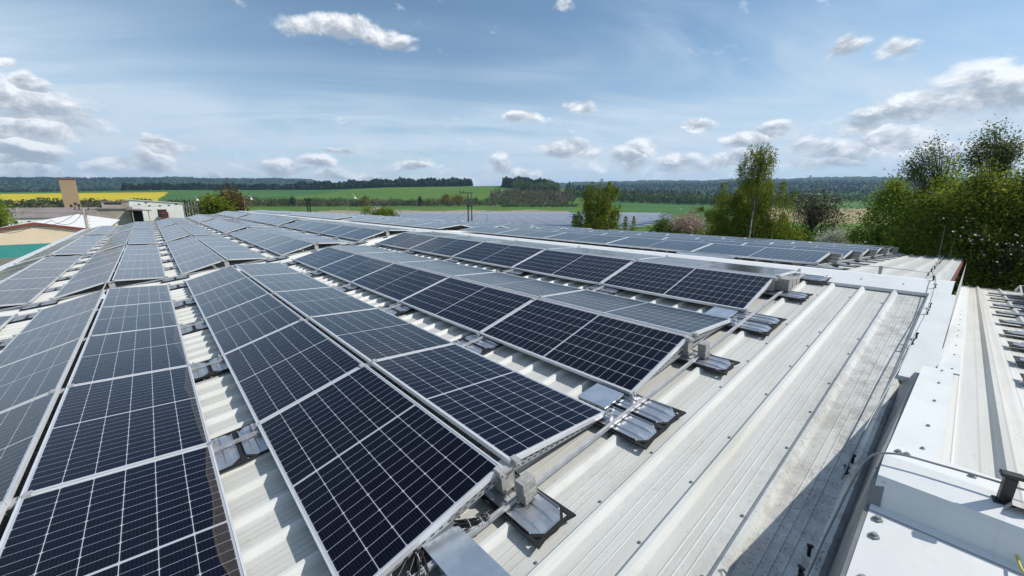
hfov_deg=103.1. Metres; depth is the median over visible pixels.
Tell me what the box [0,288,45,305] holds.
solar panel
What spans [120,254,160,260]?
solar panel
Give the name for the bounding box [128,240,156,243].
solar panel
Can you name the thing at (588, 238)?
solar panel
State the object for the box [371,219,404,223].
solar panel
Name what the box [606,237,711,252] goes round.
solar panel
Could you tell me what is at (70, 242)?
solar panel
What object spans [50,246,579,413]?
mounting rail
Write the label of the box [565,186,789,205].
forest
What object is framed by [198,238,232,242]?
solar panel
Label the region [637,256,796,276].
solar panel
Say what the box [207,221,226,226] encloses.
solar panel
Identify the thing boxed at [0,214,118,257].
gabled house
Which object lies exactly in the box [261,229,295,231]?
solar panel
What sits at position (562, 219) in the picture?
solar field
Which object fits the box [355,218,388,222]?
solar panel
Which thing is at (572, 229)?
solar panel
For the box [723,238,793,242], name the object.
solar panel
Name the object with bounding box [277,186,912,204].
hill field
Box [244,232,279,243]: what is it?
solar panel
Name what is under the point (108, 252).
solar panel
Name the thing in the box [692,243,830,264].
solar panel
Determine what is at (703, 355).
ballast block
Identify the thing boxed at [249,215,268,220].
solar panel
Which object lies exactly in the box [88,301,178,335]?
solar panel
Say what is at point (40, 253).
solar panel
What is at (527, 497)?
ballast block
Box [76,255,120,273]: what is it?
solar panel
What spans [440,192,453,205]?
golden bush
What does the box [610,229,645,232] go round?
solar panel
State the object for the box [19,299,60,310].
roof mat
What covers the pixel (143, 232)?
solar panel
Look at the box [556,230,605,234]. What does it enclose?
solar panel
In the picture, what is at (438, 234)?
solar panel
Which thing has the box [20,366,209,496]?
solar panel
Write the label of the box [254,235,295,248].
solar panel
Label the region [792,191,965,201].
forest
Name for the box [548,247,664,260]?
solar panel
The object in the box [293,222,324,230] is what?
solar panel
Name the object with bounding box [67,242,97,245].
solar panel
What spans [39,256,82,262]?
solar panel
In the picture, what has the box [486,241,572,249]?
solar panel
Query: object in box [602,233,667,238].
solar panel
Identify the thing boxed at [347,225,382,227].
solar panel
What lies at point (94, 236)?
solar panel
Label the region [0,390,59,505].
solar panel
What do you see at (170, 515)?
solar panel
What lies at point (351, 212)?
bare bank
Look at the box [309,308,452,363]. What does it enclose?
solar panel
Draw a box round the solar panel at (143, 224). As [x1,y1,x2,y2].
[136,224,151,225]
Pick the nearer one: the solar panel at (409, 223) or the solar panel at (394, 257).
the solar panel at (394, 257)
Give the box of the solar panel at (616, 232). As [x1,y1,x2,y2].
[590,231,639,234]
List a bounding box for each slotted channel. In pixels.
[386,476,497,575]
[514,420,597,469]
[639,343,684,389]
[693,324,726,340]
[750,284,770,305]
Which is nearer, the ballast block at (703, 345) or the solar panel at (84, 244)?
the ballast block at (703, 345)
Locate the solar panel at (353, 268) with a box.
[318,254,391,281]
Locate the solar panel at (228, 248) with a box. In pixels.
[209,246,252,252]
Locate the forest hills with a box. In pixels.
[0,176,1021,193]
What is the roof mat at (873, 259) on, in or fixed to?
on the warehouse at (736, 469)
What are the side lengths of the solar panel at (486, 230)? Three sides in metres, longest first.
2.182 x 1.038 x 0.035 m
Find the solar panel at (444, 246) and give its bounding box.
[409,237,480,257]
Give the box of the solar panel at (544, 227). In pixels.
[533,226,562,228]
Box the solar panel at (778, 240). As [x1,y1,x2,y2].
[745,238,809,242]
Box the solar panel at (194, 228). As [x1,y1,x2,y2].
[183,228,206,229]
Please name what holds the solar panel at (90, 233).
on the mounting rail at (174, 223)
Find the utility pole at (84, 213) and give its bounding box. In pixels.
[74,206,91,228]
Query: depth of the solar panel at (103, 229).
32.71 m
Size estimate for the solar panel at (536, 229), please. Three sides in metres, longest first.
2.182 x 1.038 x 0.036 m
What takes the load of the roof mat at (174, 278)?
on the warehouse at (736, 469)
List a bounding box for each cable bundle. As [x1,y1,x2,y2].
[397,548,425,575]
[416,548,428,575]
[453,509,492,530]
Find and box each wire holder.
[797,564,804,575]
[807,543,813,557]
[842,464,849,474]
[851,453,856,463]
[878,266,882,273]
[991,469,1023,507]
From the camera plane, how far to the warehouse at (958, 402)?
2.02 m
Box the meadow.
[145,201,1014,346]
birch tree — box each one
[567,179,637,230]
[724,142,779,237]
[893,130,963,202]
[949,114,1023,282]
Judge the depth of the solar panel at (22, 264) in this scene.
15.61 m
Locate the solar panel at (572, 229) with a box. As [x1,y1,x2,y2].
[553,228,592,231]
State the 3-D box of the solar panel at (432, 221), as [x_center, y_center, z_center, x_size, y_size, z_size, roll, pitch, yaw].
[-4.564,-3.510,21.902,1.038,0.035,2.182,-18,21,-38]
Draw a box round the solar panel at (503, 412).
[371,344,605,464]
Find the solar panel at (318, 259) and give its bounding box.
[294,247,355,268]
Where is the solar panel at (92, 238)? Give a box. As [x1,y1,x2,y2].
[78,237,103,239]
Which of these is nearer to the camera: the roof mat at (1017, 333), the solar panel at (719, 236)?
the roof mat at (1017, 333)
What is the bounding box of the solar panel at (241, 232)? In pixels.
[229,227,257,236]
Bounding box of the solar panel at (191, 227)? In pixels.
[181,226,202,227]
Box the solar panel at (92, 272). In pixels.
[66,262,117,283]
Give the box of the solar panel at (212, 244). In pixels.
[203,242,241,246]
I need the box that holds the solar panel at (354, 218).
[341,217,368,220]
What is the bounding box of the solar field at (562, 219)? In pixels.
[352,212,674,227]
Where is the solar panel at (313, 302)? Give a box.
[273,287,376,318]
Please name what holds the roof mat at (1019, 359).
on the warehouse at (958, 402)
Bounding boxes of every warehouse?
[0,211,963,575]
[826,263,1023,575]
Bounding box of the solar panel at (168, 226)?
[159,224,176,229]
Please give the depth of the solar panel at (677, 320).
5.05 m
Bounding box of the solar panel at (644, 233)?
[622,231,667,234]
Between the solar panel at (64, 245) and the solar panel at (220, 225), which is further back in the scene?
the solar panel at (220, 225)
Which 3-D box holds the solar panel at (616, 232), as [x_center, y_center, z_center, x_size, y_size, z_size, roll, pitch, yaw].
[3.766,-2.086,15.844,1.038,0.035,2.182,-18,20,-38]
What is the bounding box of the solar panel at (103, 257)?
[85,250,122,264]
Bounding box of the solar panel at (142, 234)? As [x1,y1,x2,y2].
[131,233,154,234]
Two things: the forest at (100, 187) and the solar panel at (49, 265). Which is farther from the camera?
the forest at (100, 187)
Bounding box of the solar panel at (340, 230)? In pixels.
[321,225,360,236]
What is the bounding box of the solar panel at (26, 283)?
[0,277,58,290]
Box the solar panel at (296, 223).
[283,220,311,227]
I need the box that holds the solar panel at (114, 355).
[67,325,188,386]
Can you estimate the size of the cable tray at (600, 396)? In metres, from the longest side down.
0.290 x 0.280 x 0.062 m
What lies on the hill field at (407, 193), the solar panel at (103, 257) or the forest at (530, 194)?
the forest at (530, 194)
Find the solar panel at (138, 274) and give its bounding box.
[112,267,165,280]
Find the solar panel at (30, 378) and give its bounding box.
[0,338,82,412]
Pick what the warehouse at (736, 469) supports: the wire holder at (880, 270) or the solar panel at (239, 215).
the wire holder at (880, 270)
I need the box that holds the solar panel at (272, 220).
[261,217,284,223]
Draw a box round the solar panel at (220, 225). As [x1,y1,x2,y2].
[211,222,231,228]
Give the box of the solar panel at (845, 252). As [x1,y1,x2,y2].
[743,243,852,258]
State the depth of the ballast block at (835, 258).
7.56 m
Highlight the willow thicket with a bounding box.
[698,180,805,240]
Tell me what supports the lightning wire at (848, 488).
on the warehouse at (958, 402)
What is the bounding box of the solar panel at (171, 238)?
[164,232,188,241]
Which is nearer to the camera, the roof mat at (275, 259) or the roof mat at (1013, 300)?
the roof mat at (1013, 300)
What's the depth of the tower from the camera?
155.49 m
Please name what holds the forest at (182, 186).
on the forest hills
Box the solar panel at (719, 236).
[692,235,744,238]
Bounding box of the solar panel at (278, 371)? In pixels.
[223,319,364,422]
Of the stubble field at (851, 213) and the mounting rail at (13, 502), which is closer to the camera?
the mounting rail at (13, 502)
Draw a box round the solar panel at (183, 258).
[174,247,214,263]
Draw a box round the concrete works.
[95,201,150,225]
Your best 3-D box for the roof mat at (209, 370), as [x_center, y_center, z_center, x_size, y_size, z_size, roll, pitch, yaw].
[-3.763,0.981,5.053,0.598,0.027,0.612,-19,21,-38]
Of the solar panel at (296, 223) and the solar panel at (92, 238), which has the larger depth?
the solar panel at (92, 238)
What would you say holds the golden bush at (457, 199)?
on the meadow
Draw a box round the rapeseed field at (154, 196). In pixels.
[0,192,167,202]
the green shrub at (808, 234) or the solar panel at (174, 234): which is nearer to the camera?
the solar panel at (174, 234)
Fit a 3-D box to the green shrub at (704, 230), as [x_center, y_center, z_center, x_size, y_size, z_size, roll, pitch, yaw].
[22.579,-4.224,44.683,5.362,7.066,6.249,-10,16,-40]
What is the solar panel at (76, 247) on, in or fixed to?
attached to the mounting rail at (163, 239)
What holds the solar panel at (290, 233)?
on the mounting rail at (167, 259)
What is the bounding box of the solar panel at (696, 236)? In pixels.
[668,234,723,238]
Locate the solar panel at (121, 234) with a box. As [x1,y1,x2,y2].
[111,231,131,237]
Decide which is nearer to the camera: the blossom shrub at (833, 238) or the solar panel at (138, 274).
the solar panel at (138, 274)
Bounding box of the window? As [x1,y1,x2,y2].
[104,203,121,204]
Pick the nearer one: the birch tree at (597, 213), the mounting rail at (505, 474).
the mounting rail at (505, 474)
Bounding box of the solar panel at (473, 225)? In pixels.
[466,224,499,226]
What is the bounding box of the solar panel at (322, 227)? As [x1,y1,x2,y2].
[305,223,341,232]
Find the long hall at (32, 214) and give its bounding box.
[5,207,98,224]
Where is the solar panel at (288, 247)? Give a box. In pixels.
[266,239,312,255]
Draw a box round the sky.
[0,0,1023,185]
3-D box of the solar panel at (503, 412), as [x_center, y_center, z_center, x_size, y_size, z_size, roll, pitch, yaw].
[-0.348,0.902,3.757,1.038,0.035,2.182,-8,14,-41]
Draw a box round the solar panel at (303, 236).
[283,234,325,238]
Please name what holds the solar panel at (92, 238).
attached to the rail
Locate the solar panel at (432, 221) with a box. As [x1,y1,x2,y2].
[420,220,442,222]
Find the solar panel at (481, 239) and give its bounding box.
[441,236,513,241]
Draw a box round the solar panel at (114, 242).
[102,238,128,246]
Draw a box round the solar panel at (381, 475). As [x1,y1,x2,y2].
[257,364,502,575]
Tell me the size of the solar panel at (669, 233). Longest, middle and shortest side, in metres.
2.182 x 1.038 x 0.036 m
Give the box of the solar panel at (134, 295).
[101,285,171,306]
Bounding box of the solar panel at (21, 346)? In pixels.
[0,309,95,366]
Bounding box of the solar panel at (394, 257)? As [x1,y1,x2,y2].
[359,252,435,263]
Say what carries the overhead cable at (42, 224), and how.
attached to the utility pole at (84, 213)
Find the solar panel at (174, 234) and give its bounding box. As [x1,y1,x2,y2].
[163,230,185,237]
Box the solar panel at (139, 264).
[117,260,162,268]
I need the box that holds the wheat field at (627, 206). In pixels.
[0,188,879,214]
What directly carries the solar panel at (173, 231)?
on the rail
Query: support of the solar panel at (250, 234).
attached to the mounting rail at (158, 248)
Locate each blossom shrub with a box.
[664,208,710,234]
[809,224,864,243]
[943,212,1023,282]
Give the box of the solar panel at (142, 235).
[131,235,154,236]
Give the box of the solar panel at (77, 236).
[66,233,87,239]
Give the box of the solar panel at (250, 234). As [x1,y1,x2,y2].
[236,230,266,239]
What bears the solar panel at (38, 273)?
on the mounting rail at (167, 259)
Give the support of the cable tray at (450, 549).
on the warehouse at (736, 469)
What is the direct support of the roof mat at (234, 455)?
on the warehouse at (736, 469)
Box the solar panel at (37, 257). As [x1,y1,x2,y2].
[16,250,57,263]
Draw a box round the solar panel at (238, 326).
[205,293,303,353]
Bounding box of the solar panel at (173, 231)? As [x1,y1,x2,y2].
[162,228,183,235]
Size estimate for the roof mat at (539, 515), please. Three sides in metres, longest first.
0.612 x 0.318 x 0.028 m
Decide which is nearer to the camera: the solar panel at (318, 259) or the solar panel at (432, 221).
the solar panel at (318, 259)
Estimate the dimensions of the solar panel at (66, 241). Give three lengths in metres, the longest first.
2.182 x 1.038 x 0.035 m
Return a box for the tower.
[57,172,80,206]
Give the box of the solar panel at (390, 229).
[364,227,413,230]
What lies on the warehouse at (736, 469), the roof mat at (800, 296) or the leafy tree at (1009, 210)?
the roof mat at (800, 296)
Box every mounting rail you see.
[0,224,368,280]
[0,230,415,310]
[0,235,469,341]
[0,255,667,540]
[7,226,282,266]
[13,219,316,264]
[14,231,433,317]
[25,220,294,258]
[31,221,312,263]
[46,226,389,289]
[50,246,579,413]
[65,213,249,239]
[68,222,350,269]
[76,239,516,354]
[412,269,804,575]
[815,246,897,265]
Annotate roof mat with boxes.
[0,337,13,347]
[7,313,36,323]
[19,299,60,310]
[41,287,62,293]
[56,276,72,280]
[161,275,189,282]
[164,267,178,270]
[169,283,187,289]
[174,298,195,307]
[180,320,208,334]
[192,357,229,380]
[211,422,269,473]
[265,256,289,261]
[284,261,298,265]
[305,270,325,276]
[335,283,360,291]
[346,241,367,245]
[381,302,414,315]
[401,250,416,253]
[441,258,465,262]
[452,333,503,354]
[480,471,575,549]
[499,268,528,275]
[583,284,624,294]
[595,390,685,449]
[676,350,739,374]
[724,310,786,335]
[762,290,812,300]
[792,273,830,282]
[802,265,847,269]
[819,263,859,267]
[842,261,869,264]
[845,259,877,262]
[862,258,884,260]
[988,292,1023,297]
[990,297,1023,302]
[993,304,1023,308]
[995,311,1023,316]
[999,319,1023,325]
[1003,330,1023,336]
[1007,341,1023,348]
[1013,355,1023,363]
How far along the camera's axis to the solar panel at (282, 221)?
24.01 m
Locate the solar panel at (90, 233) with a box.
[87,232,109,234]
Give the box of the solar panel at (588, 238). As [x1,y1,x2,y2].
[543,232,626,244]
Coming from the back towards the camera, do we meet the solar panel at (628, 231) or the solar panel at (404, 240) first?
the solar panel at (628, 231)
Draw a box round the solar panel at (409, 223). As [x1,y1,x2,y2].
[390,221,431,226]
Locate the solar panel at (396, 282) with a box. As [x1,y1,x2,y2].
[351,263,448,301]
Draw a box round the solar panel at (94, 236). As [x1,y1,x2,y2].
[82,235,106,237]
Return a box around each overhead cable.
[0,212,76,232]
[0,215,80,229]
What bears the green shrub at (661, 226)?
on the meadow
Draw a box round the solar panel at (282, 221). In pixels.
[268,218,295,224]
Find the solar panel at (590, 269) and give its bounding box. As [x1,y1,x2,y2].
[512,249,631,284]
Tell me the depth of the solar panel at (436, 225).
17.07 m
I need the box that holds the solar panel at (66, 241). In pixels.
[53,238,78,245]
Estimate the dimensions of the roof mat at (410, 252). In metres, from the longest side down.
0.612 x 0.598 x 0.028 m
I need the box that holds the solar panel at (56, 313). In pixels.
[18,290,104,333]
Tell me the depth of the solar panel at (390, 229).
15.59 m
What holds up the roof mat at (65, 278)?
on the warehouse at (736, 469)
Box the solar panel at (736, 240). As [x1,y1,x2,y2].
[697,238,772,243]
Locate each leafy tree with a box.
[0,197,25,226]
[186,189,241,213]
[215,179,252,210]
[836,166,969,249]
[841,147,1022,294]
[874,150,1023,295]
[935,164,1023,289]
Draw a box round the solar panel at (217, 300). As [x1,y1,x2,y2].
[193,277,267,317]
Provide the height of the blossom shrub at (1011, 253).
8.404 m
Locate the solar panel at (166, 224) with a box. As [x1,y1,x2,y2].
[158,222,173,227]
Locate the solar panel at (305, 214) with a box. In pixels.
[296,213,314,215]
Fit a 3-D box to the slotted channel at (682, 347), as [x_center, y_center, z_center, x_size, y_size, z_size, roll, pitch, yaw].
[1.407,0.744,3.880,0.920,0.158,0.047,-19,21,-38]
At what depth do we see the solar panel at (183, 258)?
13.72 m
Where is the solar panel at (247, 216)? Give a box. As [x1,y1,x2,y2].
[238,214,254,218]
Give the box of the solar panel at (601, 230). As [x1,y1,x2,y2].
[581,229,621,231]
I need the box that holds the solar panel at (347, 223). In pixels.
[331,223,363,224]
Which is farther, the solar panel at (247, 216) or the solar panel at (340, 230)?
the solar panel at (247, 216)
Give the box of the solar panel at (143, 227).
[134,227,152,228]
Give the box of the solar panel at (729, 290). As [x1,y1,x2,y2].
[601,261,772,311]
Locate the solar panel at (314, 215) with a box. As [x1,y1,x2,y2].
[306,214,323,216]
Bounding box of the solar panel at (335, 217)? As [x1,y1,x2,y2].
[324,216,350,218]
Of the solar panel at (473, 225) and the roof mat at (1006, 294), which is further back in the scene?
the solar panel at (473, 225)
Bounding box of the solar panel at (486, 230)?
[458,226,515,233]
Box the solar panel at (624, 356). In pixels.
[481,298,686,394]
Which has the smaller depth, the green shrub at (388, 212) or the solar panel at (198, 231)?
the solar panel at (198, 231)
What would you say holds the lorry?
on the meadow
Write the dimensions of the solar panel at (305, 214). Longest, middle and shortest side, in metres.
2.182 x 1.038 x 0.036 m
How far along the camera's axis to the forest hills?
2777.04 m
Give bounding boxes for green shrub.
[360,205,399,216]
[644,212,680,232]
[685,205,725,227]
[686,218,747,234]
[778,220,872,244]
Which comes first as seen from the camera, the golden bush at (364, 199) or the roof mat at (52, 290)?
the roof mat at (52, 290)
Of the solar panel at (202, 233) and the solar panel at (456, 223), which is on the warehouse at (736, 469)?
the solar panel at (456, 223)
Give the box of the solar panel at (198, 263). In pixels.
[178,253,224,274]
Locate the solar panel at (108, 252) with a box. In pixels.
[90,246,124,258]
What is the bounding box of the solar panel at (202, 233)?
[189,232,215,234]
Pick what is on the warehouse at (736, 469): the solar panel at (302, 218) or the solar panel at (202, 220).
the solar panel at (302, 218)
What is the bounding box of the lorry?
[161,212,168,218]
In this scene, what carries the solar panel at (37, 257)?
attached to the mounting rail at (163, 239)
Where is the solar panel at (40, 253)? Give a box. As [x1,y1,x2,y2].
[28,247,62,257]
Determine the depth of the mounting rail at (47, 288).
12.49 m
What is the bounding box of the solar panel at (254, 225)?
[242,224,268,226]
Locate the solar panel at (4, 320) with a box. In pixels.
[0,315,14,329]
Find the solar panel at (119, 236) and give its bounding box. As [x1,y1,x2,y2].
[108,233,130,240]
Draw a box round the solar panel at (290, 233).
[272,232,305,234]
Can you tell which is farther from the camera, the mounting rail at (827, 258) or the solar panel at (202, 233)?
the solar panel at (202, 233)
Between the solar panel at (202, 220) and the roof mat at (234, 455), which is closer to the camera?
the roof mat at (234, 455)
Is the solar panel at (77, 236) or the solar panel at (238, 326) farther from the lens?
the solar panel at (77, 236)
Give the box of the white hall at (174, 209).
[126,198,184,220]
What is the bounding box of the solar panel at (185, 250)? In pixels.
[171,243,205,256]
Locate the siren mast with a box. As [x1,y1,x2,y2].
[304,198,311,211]
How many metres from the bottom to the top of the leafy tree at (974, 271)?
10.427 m
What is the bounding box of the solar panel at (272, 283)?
[251,273,330,292]
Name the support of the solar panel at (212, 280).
attached to the mounting rail at (105, 292)
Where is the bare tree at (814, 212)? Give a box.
[778,175,862,235]
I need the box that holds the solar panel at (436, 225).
[412,223,459,228]
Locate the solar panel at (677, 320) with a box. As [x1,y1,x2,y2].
[540,290,731,336]
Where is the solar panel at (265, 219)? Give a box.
[255,216,275,221]
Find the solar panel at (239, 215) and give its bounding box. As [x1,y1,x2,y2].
[232,213,246,217]
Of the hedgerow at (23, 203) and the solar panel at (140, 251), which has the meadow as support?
the hedgerow at (23, 203)
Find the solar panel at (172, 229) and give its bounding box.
[161,226,180,232]
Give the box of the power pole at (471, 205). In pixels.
[460,191,476,220]
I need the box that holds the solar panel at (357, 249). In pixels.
[331,245,395,253]
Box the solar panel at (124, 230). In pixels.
[116,227,133,232]
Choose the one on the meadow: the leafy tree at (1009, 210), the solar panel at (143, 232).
the leafy tree at (1009, 210)
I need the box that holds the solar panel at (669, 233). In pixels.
[646,232,692,234]
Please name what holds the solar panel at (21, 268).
on the mounting rail at (158, 248)
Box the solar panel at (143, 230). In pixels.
[133,229,152,230]
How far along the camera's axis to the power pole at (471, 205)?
68.09 m
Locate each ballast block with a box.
[515,471,535,494]
[516,485,536,505]
[698,340,709,351]
[698,349,709,358]
[775,278,790,291]
[828,260,841,263]
[830,256,841,260]
[832,253,842,256]
[852,254,862,256]
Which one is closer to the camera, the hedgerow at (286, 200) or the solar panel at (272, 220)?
the solar panel at (272, 220)
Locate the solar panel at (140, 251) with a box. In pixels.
[123,249,158,254]
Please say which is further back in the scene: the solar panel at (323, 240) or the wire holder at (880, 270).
the solar panel at (323, 240)
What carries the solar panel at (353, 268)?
attached to the mounting rail at (174, 302)
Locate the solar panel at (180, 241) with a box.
[167,236,195,246]
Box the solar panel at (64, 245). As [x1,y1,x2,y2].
[39,243,69,252]
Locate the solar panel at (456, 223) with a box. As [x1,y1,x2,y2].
[443,222,468,224]
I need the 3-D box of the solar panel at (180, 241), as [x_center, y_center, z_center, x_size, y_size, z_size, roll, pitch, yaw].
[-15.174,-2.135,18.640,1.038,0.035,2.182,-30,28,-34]
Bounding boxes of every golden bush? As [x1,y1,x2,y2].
[360,193,370,205]
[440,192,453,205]
[450,193,463,203]
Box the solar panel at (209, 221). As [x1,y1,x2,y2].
[201,219,218,223]
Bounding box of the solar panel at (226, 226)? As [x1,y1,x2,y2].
[215,223,238,230]
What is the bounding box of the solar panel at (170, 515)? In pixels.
[0,445,246,575]
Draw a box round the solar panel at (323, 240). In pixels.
[298,238,348,243]
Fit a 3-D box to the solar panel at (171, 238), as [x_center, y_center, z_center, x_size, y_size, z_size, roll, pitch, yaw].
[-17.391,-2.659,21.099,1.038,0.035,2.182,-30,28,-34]
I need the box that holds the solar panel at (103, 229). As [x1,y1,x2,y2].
[94,229,112,230]
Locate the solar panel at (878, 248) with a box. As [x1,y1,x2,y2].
[794,242,881,251]
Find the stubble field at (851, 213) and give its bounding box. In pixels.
[767,208,907,224]
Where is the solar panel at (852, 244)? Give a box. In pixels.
[810,242,890,249]
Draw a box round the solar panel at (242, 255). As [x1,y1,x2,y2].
[217,251,267,259]
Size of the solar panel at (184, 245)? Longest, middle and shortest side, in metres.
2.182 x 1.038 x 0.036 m
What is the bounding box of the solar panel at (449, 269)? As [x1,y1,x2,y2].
[398,260,495,276]
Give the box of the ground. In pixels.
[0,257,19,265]
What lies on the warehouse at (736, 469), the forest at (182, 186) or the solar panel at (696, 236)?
the solar panel at (696, 236)
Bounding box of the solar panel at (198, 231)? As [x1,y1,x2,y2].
[186,230,211,231]
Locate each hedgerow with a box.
[0,197,200,216]
[1,199,199,216]
[194,196,570,206]
[243,195,513,206]
[501,202,579,206]
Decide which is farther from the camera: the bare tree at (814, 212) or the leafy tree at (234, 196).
the leafy tree at (234, 196)
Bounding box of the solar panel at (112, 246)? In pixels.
[98,241,126,251]
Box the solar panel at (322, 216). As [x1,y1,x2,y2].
[314,215,336,217]
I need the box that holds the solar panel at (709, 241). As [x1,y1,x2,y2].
[664,237,745,244]
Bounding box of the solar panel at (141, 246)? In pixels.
[125,245,157,248]
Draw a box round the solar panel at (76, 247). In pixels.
[61,245,94,249]
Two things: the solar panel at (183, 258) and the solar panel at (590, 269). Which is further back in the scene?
the solar panel at (183, 258)
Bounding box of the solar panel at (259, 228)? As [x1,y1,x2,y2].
[252,227,280,229]
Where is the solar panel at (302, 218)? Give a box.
[289,218,314,219]
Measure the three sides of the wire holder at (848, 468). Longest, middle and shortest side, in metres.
0.061 x 0.044 x 0.027 m
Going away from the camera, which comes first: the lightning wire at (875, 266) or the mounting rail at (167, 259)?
the lightning wire at (875, 266)
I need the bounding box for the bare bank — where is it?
[319,210,568,213]
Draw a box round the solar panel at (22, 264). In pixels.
[0,257,44,271]
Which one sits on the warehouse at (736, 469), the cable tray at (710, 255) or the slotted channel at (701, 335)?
the cable tray at (710, 255)
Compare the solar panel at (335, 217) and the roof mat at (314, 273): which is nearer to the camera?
the roof mat at (314, 273)
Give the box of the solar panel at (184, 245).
[169,239,200,251]
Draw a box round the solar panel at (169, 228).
[160,225,178,230]
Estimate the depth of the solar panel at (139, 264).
12.90 m
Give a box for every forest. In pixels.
[0,177,319,191]
[121,182,305,190]
[297,177,472,189]
[299,178,472,189]
[488,187,575,203]
[501,176,545,187]
[512,178,560,191]
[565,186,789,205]
[566,181,800,204]
[574,179,1021,193]
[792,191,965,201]
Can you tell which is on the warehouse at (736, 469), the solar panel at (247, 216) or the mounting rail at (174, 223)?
the mounting rail at (174, 223)
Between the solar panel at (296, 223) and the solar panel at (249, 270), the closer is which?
the solar panel at (249, 270)
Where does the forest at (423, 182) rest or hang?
on the forest hills
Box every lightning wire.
[806,452,1023,575]
[819,262,928,272]
[841,256,943,478]
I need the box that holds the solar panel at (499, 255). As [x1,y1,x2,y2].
[452,242,542,267]
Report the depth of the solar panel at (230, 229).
22.46 m
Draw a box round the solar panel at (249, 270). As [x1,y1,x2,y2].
[235,262,299,276]
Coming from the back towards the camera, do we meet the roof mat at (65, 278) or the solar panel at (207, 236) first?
the solar panel at (207, 236)
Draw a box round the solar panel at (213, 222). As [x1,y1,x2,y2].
[204,220,222,224]
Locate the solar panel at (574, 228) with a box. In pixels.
[559,226,588,229]
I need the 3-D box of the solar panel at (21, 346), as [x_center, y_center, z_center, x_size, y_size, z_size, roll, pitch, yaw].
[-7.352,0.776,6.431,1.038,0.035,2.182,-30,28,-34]
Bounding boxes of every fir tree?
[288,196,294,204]
[417,196,422,205]
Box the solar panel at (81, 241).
[72,240,100,242]
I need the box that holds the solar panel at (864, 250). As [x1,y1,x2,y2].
[771,242,868,254]
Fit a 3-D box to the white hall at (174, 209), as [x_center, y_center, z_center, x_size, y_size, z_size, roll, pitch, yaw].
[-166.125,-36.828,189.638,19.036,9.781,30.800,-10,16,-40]
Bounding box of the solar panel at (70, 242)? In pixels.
[47,240,74,248]
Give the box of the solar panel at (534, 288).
[453,272,583,298]
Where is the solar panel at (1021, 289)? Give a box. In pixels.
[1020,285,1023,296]
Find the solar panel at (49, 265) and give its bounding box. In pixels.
[24,261,76,269]
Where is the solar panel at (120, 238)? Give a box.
[105,235,129,243]
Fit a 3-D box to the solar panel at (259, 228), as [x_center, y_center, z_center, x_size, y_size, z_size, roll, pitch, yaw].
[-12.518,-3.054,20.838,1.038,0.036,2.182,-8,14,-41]
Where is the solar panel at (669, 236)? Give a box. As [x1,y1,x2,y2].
[639,234,698,238]
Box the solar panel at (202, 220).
[196,217,212,221]
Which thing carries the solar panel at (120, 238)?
on the rail
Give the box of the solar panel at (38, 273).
[8,268,68,278]
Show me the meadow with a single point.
(498, 207)
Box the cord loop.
[1015,554,1023,573]
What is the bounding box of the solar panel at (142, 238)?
[129,237,155,239]
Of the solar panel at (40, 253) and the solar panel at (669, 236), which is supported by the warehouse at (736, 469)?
the solar panel at (669, 236)
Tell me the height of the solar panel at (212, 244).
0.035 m
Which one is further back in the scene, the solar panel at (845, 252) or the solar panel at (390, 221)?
the solar panel at (390, 221)
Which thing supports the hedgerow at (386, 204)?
on the meadow
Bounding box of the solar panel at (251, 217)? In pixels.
[244,215,261,219]
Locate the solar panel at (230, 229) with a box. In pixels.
[220,225,244,232]
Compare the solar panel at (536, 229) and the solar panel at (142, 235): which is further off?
the solar panel at (142, 235)
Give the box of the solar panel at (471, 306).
[400,277,533,332]
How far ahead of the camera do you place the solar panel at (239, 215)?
34.87 m
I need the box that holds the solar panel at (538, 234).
[496,229,565,238]
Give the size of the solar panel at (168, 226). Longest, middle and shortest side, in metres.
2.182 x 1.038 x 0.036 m
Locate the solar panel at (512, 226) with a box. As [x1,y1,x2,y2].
[500,225,532,227]
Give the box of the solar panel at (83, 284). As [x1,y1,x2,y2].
[53,270,113,298]
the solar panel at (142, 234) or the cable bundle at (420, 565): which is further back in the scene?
the solar panel at (142, 234)
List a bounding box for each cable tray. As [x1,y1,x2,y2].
[422,521,510,575]
[578,383,623,410]
[677,252,734,258]
[705,307,737,317]
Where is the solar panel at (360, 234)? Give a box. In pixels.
[338,228,384,240]
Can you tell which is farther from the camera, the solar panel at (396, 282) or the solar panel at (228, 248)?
the solar panel at (228, 248)
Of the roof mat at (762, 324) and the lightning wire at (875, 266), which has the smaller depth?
the roof mat at (762, 324)
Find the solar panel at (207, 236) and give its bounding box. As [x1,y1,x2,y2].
[194,235,224,238]
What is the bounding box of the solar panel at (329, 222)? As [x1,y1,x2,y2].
[314,221,345,222]
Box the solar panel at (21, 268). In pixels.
[0,263,33,275]
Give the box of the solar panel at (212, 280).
[186,265,246,295]
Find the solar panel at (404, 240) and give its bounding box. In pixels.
[377,232,436,249]
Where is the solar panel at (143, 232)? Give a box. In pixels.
[132,231,153,232]
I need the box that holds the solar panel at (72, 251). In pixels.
[53,249,90,254]
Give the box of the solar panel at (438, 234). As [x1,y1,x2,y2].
[406,232,467,236]
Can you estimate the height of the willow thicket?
10.470 m
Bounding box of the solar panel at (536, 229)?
[515,227,556,230]
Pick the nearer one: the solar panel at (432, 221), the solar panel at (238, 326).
the solar panel at (238, 326)
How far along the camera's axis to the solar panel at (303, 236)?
15.91 m
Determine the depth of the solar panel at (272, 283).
8.48 m

